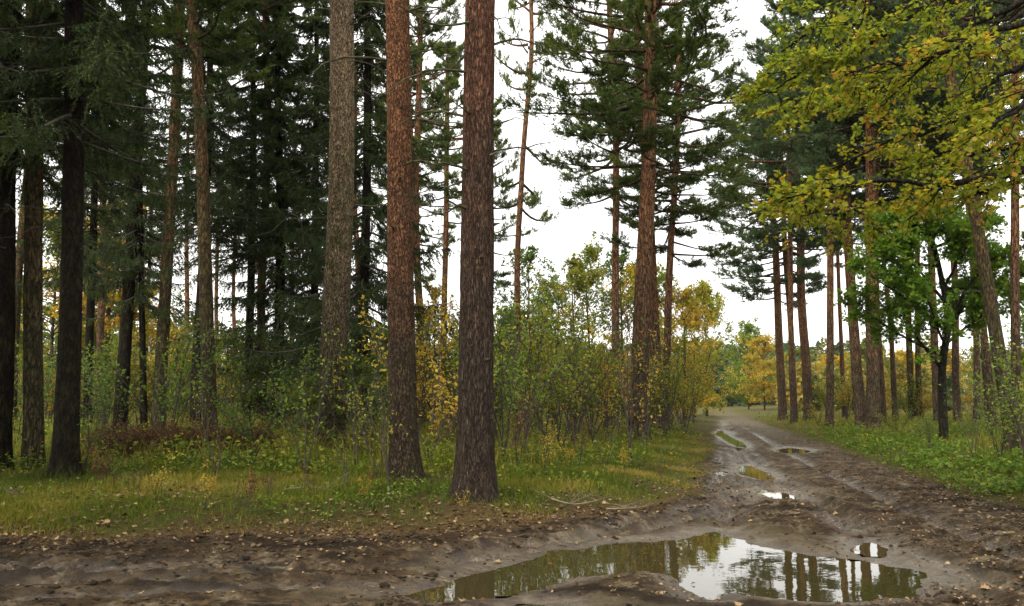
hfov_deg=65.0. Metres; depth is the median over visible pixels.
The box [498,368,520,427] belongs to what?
shrub
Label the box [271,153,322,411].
pine tree
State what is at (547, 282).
broadleaf tree
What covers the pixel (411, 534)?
mud clods
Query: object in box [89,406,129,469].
sapling
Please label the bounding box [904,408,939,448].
shrub
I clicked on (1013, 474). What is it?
grass
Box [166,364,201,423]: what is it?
shrub
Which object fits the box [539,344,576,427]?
shrub
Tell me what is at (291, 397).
shrub
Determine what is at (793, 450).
puddle water
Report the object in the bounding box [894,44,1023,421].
pine tree
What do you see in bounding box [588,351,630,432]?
shrub
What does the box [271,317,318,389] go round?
broadleaf tree
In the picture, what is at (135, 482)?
seedling
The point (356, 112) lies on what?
pine tree
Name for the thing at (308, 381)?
young pine
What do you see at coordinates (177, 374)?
sapling
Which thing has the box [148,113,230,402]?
pine tree
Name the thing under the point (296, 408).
sapling
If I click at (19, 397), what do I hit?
shrub
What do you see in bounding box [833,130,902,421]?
pine tree
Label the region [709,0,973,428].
pine tree
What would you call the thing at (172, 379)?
shrub
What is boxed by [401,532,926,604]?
puddle water
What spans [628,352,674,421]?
shrub
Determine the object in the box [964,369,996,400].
shrub
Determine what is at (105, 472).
seedling
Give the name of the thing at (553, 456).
seedling
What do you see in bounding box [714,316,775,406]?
broadleaf tree
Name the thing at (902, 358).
broadleaf tree
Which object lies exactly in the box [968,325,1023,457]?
shrub
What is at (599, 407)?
shrub
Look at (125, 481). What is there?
seedling
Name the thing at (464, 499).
seedling
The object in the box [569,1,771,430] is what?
pine tree
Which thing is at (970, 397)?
shrub
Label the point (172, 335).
broadleaf tree
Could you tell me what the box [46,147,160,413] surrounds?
pine tree
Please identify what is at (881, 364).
pine tree
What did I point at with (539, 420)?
shrub
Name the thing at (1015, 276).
pine tree
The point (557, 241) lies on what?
sky
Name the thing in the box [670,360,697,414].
shrub
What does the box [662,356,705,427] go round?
shrub
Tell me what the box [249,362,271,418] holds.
shrub
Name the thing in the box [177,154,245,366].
pine tree
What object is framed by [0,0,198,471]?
spruce tree
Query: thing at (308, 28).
spruce tree
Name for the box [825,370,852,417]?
shrub
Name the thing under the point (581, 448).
sapling
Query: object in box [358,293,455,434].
shrub
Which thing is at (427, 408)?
shrub
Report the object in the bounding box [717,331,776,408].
broadleaf tree
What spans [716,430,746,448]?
puddle water
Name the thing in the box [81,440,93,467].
seedling
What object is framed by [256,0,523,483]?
pine tree
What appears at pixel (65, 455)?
spruce tree
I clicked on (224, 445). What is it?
seedling
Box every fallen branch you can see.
[0,470,27,494]
[172,448,223,472]
[283,471,350,491]
[533,484,611,504]
[606,498,651,509]
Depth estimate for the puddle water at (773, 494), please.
12.27 m
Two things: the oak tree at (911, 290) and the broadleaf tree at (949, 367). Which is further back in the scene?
the broadleaf tree at (949, 367)
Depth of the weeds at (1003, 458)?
16.56 m
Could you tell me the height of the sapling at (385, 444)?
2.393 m
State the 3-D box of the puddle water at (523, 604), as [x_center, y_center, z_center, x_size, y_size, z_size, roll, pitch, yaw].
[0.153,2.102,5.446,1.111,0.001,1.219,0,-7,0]
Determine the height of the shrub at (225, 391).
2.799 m
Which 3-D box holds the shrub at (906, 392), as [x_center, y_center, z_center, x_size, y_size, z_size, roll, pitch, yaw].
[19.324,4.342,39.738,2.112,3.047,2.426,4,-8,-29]
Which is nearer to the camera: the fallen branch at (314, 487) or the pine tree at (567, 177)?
the fallen branch at (314, 487)
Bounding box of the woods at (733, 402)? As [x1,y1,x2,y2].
[562,337,962,406]
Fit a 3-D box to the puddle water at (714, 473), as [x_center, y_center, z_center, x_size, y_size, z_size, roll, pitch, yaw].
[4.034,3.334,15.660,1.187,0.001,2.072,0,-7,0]
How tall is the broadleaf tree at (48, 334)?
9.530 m
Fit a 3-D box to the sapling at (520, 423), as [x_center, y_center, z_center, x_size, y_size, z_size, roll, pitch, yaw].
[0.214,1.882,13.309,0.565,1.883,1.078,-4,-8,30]
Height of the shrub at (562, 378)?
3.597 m
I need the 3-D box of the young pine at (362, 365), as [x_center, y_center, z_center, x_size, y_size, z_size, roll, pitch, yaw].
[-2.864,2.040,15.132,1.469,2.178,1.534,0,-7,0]
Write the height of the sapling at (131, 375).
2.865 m
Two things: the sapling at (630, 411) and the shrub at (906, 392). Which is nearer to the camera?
the sapling at (630, 411)
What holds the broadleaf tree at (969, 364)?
on the ground at (759, 438)
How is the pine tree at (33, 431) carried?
on the ground at (759, 438)
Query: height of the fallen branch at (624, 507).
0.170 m
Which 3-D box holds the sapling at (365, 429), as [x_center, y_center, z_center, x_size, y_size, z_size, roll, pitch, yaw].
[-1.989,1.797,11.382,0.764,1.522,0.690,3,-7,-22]
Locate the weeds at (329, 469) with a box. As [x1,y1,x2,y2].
[0,422,695,518]
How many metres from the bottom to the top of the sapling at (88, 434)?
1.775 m
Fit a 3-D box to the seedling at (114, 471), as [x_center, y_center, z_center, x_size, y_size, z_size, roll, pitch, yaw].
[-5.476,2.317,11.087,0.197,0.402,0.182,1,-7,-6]
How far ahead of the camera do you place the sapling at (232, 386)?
21.81 m
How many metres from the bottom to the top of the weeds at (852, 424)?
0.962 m
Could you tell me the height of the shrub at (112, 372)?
3.732 m
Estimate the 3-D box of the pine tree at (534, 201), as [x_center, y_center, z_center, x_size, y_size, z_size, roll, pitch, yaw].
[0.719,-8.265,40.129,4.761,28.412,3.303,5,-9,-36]
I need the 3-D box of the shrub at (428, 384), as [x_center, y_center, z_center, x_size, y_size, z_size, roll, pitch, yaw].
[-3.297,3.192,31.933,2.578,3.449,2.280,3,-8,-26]
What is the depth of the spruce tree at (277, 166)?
28.93 m
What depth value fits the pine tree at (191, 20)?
18.62 m
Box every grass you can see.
[0,421,715,540]
[13,407,681,470]
[751,411,1023,503]
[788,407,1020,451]
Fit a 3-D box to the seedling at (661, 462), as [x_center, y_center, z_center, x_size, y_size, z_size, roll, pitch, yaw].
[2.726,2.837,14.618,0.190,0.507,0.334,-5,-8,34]
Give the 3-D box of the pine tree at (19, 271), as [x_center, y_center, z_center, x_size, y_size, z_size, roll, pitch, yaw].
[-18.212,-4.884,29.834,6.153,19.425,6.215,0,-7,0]
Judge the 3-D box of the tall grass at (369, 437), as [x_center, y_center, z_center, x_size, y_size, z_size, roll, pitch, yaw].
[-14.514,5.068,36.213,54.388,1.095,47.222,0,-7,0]
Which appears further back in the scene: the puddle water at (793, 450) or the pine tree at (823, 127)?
the pine tree at (823, 127)
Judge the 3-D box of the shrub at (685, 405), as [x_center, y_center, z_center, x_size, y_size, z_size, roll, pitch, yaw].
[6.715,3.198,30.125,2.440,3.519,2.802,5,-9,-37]
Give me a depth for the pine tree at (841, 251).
54.05 m
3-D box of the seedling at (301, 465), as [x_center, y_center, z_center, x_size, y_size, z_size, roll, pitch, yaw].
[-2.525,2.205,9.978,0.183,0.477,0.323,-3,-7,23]
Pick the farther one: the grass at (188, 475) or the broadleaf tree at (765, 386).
the broadleaf tree at (765, 386)
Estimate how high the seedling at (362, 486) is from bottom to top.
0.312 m
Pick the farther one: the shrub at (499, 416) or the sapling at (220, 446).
the shrub at (499, 416)
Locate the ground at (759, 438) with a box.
[0,403,1023,605]
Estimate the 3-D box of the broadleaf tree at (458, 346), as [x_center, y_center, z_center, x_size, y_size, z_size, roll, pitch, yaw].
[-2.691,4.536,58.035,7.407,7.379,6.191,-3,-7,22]
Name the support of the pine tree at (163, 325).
on the ground at (759, 438)
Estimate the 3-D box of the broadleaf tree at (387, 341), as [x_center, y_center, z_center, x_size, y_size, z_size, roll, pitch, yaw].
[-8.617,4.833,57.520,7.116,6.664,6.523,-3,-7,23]
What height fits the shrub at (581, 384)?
3.087 m
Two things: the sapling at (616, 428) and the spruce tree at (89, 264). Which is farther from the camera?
the spruce tree at (89, 264)
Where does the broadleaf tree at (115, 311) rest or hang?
on the ground at (759, 438)
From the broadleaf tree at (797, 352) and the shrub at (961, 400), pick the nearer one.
the shrub at (961, 400)
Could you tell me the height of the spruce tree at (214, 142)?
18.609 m
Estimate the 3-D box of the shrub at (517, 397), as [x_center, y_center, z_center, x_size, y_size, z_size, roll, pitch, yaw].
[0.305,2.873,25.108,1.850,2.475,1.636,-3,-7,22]
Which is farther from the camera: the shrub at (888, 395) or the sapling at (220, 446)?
the shrub at (888, 395)
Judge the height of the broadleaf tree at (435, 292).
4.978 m
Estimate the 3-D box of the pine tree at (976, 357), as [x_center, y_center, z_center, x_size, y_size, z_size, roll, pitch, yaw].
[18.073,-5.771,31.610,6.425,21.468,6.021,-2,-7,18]
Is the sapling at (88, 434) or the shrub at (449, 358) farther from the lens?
the shrub at (449, 358)
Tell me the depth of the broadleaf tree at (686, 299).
47.22 m
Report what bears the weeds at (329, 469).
on the ground at (759, 438)
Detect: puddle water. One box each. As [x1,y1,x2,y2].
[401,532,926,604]
[495,596,548,605]
[711,471,745,475]
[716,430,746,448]
[725,465,776,480]
[757,490,795,499]
[777,448,809,453]
[850,543,887,560]
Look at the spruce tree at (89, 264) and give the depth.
28.89 m
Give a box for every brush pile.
[80,412,215,460]
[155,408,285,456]
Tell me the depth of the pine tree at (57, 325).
34.65 m
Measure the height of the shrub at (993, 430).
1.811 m
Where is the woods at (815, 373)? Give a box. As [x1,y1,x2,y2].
[699,335,1023,411]
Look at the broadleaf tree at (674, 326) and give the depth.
47.59 m
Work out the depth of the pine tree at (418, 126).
32.26 m
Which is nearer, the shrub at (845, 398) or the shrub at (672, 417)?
the shrub at (672, 417)
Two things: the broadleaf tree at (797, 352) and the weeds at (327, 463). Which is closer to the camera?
the weeds at (327, 463)
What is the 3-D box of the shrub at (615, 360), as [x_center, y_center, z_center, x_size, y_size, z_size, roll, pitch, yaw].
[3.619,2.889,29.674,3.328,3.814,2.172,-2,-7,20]
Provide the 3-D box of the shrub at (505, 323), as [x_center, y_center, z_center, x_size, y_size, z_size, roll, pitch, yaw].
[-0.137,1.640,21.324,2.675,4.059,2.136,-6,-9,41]
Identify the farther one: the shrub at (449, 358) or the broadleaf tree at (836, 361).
the broadleaf tree at (836, 361)
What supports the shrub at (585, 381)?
on the ground at (759, 438)
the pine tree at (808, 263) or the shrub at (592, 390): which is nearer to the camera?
the shrub at (592, 390)
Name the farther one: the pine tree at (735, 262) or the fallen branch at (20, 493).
the pine tree at (735, 262)
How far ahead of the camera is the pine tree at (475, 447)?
10.27 m
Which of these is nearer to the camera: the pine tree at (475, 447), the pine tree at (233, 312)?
the pine tree at (475, 447)
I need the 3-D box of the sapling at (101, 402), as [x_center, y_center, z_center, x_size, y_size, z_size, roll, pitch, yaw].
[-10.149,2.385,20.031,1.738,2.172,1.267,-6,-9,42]
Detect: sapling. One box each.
[12,350,56,443]
[76,363,114,472]
[81,358,135,430]
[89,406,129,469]
[93,317,221,428]
[129,353,152,420]
[181,362,201,428]
[184,365,233,477]
[203,347,308,459]
[215,342,248,424]
[252,314,345,473]
[258,336,349,435]
[259,461,277,500]
[326,412,349,485]
[327,339,383,471]
[342,375,401,479]
[348,312,410,494]
[357,295,509,464]
[429,354,458,450]
[450,300,578,463]
[480,470,492,503]
[504,363,549,468]
[539,404,563,470]
[568,411,592,468]
[589,413,622,473]
[597,291,652,462]
[610,317,666,456]
[938,342,991,456]
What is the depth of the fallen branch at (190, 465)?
12.73 m
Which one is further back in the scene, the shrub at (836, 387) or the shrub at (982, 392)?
the shrub at (836, 387)
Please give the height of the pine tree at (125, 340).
19.621 m
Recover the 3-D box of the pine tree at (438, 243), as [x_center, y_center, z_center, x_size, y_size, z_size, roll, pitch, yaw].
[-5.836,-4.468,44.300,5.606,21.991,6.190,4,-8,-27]
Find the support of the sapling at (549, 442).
on the ground at (759, 438)
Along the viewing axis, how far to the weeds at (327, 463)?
13.28 m
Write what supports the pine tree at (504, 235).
on the ground at (759, 438)
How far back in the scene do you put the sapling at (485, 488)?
9.71 m
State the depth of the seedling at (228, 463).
12.29 m
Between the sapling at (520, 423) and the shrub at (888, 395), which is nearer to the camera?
the sapling at (520, 423)
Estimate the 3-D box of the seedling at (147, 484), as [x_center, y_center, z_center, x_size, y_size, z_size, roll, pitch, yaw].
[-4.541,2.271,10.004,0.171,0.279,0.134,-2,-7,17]
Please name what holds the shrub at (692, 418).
on the ground at (759, 438)
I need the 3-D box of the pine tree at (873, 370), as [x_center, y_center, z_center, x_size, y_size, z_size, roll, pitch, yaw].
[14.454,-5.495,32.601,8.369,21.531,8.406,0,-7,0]
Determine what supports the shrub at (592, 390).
on the ground at (759, 438)
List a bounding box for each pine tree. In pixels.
[0,0,61,469]
[12,0,116,426]
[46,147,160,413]
[50,6,162,419]
[54,4,168,422]
[84,0,262,437]
[84,0,265,430]
[84,4,255,435]
[121,163,182,412]
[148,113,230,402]
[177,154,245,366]
[185,0,329,418]
[194,157,267,356]
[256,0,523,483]
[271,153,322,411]
[279,0,386,453]
[297,60,413,401]
[355,0,464,421]
[370,32,460,281]
[379,0,561,502]
[411,37,499,418]
[449,96,539,333]
[494,0,564,418]
[494,0,791,439]
[523,0,719,428]
[549,0,731,429]
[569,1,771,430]
[699,0,865,423]
[701,68,854,419]
[703,80,861,420]
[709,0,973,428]
[725,69,865,420]
[751,0,930,427]
[757,0,970,429]
[759,0,1008,425]
[811,117,917,422]
[811,191,864,414]
[818,0,1022,451]
[829,134,865,416]
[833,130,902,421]
[835,3,1023,423]
[849,0,1023,427]
[852,53,942,419]
[879,102,961,419]
[883,1,1023,420]
[884,0,1023,424]
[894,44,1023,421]
[908,0,1023,434]
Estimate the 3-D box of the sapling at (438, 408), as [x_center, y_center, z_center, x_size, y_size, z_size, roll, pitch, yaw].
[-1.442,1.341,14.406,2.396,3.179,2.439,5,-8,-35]
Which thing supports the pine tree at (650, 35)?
on the ground at (759, 438)
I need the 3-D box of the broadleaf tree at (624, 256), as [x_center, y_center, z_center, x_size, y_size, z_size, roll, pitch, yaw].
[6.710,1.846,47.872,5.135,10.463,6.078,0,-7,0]
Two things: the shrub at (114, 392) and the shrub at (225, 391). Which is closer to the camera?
the shrub at (225, 391)
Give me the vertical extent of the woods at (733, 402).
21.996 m
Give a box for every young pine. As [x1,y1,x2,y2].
[269,377,333,451]
[319,355,388,454]
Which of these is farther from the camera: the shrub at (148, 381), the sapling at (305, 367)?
the shrub at (148, 381)
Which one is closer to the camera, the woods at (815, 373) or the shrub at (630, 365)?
the shrub at (630, 365)
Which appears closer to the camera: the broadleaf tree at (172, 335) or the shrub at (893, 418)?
the shrub at (893, 418)
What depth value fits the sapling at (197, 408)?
20.14 m
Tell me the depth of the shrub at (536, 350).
16.36 m
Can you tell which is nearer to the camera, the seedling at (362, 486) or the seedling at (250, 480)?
the seedling at (250, 480)
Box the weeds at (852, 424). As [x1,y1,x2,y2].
[755,408,1001,452]
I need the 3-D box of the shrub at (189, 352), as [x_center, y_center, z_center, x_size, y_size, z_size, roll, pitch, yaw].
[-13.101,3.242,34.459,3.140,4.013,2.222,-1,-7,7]
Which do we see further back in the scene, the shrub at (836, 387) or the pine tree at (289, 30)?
the shrub at (836, 387)
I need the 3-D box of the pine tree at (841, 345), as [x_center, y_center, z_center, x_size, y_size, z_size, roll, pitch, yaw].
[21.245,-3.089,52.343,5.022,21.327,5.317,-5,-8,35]
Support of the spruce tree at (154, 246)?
on the ground at (759, 438)
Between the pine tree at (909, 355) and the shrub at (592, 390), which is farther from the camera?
the pine tree at (909, 355)
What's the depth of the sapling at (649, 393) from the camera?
17.49 m
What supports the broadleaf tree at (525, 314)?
on the ground at (759, 438)
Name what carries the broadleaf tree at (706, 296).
on the ground at (759, 438)
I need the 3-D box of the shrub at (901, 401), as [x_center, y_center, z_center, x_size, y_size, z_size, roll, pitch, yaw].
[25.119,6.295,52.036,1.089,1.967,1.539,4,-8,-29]
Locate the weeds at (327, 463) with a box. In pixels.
[0,408,706,482]
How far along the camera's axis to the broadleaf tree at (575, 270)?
34.36 m
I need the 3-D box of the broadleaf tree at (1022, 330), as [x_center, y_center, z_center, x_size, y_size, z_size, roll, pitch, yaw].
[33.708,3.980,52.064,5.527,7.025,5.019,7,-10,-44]
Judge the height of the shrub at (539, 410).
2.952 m
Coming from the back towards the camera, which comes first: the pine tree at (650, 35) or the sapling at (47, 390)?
the pine tree at (650, 35)
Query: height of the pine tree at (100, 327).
19.398 m
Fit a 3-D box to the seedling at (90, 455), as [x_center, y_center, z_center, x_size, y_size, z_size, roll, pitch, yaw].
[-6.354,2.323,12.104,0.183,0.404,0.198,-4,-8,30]
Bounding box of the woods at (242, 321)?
[17,288,599,416]
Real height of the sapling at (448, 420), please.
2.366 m
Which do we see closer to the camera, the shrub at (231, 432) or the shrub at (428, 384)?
the shrub at (231, 432)
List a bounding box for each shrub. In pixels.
[14,333,87,423]
[17,368,22,408]
[43,320,139,426]
[43,360,55,427]
[80,367,94,412]
[96,365,148,413]
[109,325,189,425]
[146,352,188,417]
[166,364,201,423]
[170,334,229,411]
[216,324,293,415]
[216,354,255,418]
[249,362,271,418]
[280,379,310,418]
[314,320,388,447]
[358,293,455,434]
[415,294,522,426]
[415,340,455,416]
[418,376,451,428]
[493,289,564,427]
[494,274,579,448]
[494,286,603,455]
[495,354,518,427]
[497,360,532,426]
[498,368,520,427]
[514,309,631,444]
[517,341,568,431]
[526,312,623,453]
[534,334,588,429]
[535,338,613,429]
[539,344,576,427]
[547,304,668,442]
[553,349,599,426]
[574,344,608,422]
[577,336,652,429]
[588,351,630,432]
[592,340,645,443]
[592,342,671,418]
[624,325,698,437]
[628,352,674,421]
[649,342,724,433]
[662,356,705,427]
[662,357,718,429]
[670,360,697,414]
[676,374,697,424]
[803,401,825,425]
[813,371,842,408]
[822,367,865,419]
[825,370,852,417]
[865,377,904,408]
[870,395,922,435]
[884,364,930,418]
[888,387,906,413]
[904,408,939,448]
[908,387,931,418]
[947,387,970,411]
[950,380,983,413]
[961,372,1023,463]
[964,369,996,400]
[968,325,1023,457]
[981,374,1010,404]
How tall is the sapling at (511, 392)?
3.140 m
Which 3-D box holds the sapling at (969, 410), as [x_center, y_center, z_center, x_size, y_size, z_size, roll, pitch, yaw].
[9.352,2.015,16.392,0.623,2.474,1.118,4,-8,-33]
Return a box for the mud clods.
[0,461,1023,605]
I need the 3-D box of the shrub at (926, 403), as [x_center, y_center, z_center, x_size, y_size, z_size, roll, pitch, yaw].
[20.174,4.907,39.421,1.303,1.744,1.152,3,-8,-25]
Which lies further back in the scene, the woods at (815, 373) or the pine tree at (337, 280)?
the woods at (815, 373)
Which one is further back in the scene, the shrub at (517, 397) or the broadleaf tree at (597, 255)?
the broadleaf tree at (597, 255)
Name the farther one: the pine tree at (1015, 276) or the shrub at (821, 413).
the shrub at (821, 413)
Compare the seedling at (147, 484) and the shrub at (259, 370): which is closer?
the seedling at (147, 484)
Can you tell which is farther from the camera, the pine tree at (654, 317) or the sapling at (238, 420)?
the pine tree at (654, 317)
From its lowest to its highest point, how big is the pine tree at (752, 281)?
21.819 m
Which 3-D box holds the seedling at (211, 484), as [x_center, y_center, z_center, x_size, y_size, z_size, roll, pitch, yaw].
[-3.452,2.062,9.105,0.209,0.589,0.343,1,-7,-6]
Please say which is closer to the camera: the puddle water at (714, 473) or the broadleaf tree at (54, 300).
the puddle water at (714, 473)
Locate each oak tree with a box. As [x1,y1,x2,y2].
[724,0,1023,257]
[828,191,1023,441]
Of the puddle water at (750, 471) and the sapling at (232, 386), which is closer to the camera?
the puddle water at (750, 471)
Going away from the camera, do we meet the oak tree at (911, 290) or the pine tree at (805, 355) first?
the oak tree at (911, 290)
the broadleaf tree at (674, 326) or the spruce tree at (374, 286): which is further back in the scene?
the broadleaf tree at (674, 326)
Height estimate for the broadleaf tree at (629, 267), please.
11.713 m
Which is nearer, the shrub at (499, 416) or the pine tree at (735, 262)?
the shrub at (499, 416)
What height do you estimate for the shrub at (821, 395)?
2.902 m
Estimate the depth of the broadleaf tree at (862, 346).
95.74 m
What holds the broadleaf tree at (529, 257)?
on the ground at (759, 438)
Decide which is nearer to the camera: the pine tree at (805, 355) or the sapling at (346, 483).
the sapling at (346, 483)
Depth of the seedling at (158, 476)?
9.59 m
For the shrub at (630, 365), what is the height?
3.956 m
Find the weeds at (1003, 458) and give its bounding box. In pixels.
[805,417,1023,495]
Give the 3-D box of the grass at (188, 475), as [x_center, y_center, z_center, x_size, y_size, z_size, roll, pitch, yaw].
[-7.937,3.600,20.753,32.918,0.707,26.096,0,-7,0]
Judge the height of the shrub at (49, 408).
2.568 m
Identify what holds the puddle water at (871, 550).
on the ground at (759, 438)
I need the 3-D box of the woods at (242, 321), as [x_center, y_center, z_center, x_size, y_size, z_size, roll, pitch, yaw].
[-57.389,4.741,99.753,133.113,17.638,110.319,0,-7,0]
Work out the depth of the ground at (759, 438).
8.10 m
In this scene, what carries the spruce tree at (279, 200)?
on the ground at (759, 438)
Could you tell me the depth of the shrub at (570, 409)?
28.02 m
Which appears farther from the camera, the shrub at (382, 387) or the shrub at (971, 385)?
the shrub at (971, 385)
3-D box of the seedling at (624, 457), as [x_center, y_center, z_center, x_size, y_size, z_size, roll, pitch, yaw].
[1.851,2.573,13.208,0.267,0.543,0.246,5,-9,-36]
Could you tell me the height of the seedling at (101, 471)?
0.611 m
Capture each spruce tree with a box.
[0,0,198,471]
[0,0,240,477]
[15,0,186,425]
[82,5,198,436]
[97,0,302,426]
[156,0,323,419]
[186,0,349,427]
[231,0,386,411]
[234,0,458,437]
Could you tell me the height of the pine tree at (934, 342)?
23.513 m
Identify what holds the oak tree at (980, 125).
on the ground at (759, 438)
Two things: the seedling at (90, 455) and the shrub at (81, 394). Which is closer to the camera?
the seedling at (90, 455)
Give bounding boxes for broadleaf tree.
[16,203,120,415]
[18,294,58,399]
[43,199,160,353]
[54,290,180,392]
[129,325,228,409]
[173,331,244,412]
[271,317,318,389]
[369,329,437,368]
[415,277,459,431]
[426,317,507,390]
[493,308,560,394]
[494,244,578,383]
[507,268,584,414]
[514,244,610,422]
[543,233,634,412]
[584,248,672,415]
[585,262,695,364]
[631,263,727,408]
[659,279,719,420]
[661,308,737,416]
[663,279,748,415]
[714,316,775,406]
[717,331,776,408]
[735,332,787,409]
[770,347,821,398]
[811,354,850,402]
[836,332,905,390]
[883,349,930,401]
[923,348,972,401]
[959,344,1023,409]
[982,314,1023,391]
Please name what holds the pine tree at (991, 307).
on the ground at (759, 438)
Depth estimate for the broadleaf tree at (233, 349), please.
54.90 m
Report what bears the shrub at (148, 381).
on the ground at (759, 438)
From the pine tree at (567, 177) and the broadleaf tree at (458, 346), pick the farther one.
the broadleaf tree at (458, 346)
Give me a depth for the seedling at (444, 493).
9.18 m
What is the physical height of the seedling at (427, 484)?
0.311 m
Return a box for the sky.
[16,0,1023,386]
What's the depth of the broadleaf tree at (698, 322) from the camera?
57.46 m
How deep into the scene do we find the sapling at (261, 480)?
9.54 m
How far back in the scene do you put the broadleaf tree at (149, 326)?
41.94 m
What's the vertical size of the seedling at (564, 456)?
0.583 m
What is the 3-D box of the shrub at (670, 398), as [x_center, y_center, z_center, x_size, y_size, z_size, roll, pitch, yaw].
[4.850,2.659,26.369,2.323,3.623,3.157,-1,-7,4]
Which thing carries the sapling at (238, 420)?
on the ground at (759, 438)
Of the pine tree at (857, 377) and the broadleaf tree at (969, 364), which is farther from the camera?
the broadleaf tree at (969, 364)
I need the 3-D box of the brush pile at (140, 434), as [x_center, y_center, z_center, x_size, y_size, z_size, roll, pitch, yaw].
[-6.728,2.580,14.746,2.915,1.177,2.480,0,-7,0]
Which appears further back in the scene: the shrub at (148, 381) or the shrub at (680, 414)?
the shrub at (680, 414)
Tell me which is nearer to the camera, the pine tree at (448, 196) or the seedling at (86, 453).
the seedling at (86, 453)
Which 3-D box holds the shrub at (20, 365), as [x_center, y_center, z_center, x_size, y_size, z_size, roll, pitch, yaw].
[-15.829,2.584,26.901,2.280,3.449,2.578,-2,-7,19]
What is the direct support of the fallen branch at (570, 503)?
on the ground at (759, 438)
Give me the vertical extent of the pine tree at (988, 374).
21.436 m
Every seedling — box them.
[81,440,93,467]
[85,444,95,469]
[91,444,111,483]
[92,450,113,482]
[108,458,121,480]
[122,455,145,491]
[131,474,143,489]
[143,475,152,492]
[150,451,176,498]
[200,442,225,477]
[200,459,217,509]
[224,444,231,471]
[237,466,260,515]
[299,462,320,494]
[357,477,371,501]
[423,472,431,494]
[440,482,448,507]
[456,490,469,511]
[545,439,558,463]
[558,437,575,465]
[616,443,630,472]
[655,461,664,481]
[656,446,668,469]
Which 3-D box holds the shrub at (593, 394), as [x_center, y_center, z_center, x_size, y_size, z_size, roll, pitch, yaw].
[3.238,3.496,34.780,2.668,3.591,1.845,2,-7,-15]
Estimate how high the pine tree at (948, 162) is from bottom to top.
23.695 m
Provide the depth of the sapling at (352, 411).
12.52 m
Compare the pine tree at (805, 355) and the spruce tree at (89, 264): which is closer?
the spruce tree at (89, 264)
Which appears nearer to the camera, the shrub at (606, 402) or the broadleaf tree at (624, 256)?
the shrub at (606, 402)
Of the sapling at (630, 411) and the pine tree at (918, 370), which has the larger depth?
the pine tree at (918, 370)
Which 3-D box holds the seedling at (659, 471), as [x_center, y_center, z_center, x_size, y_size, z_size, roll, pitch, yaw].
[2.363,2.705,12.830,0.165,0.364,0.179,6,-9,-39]

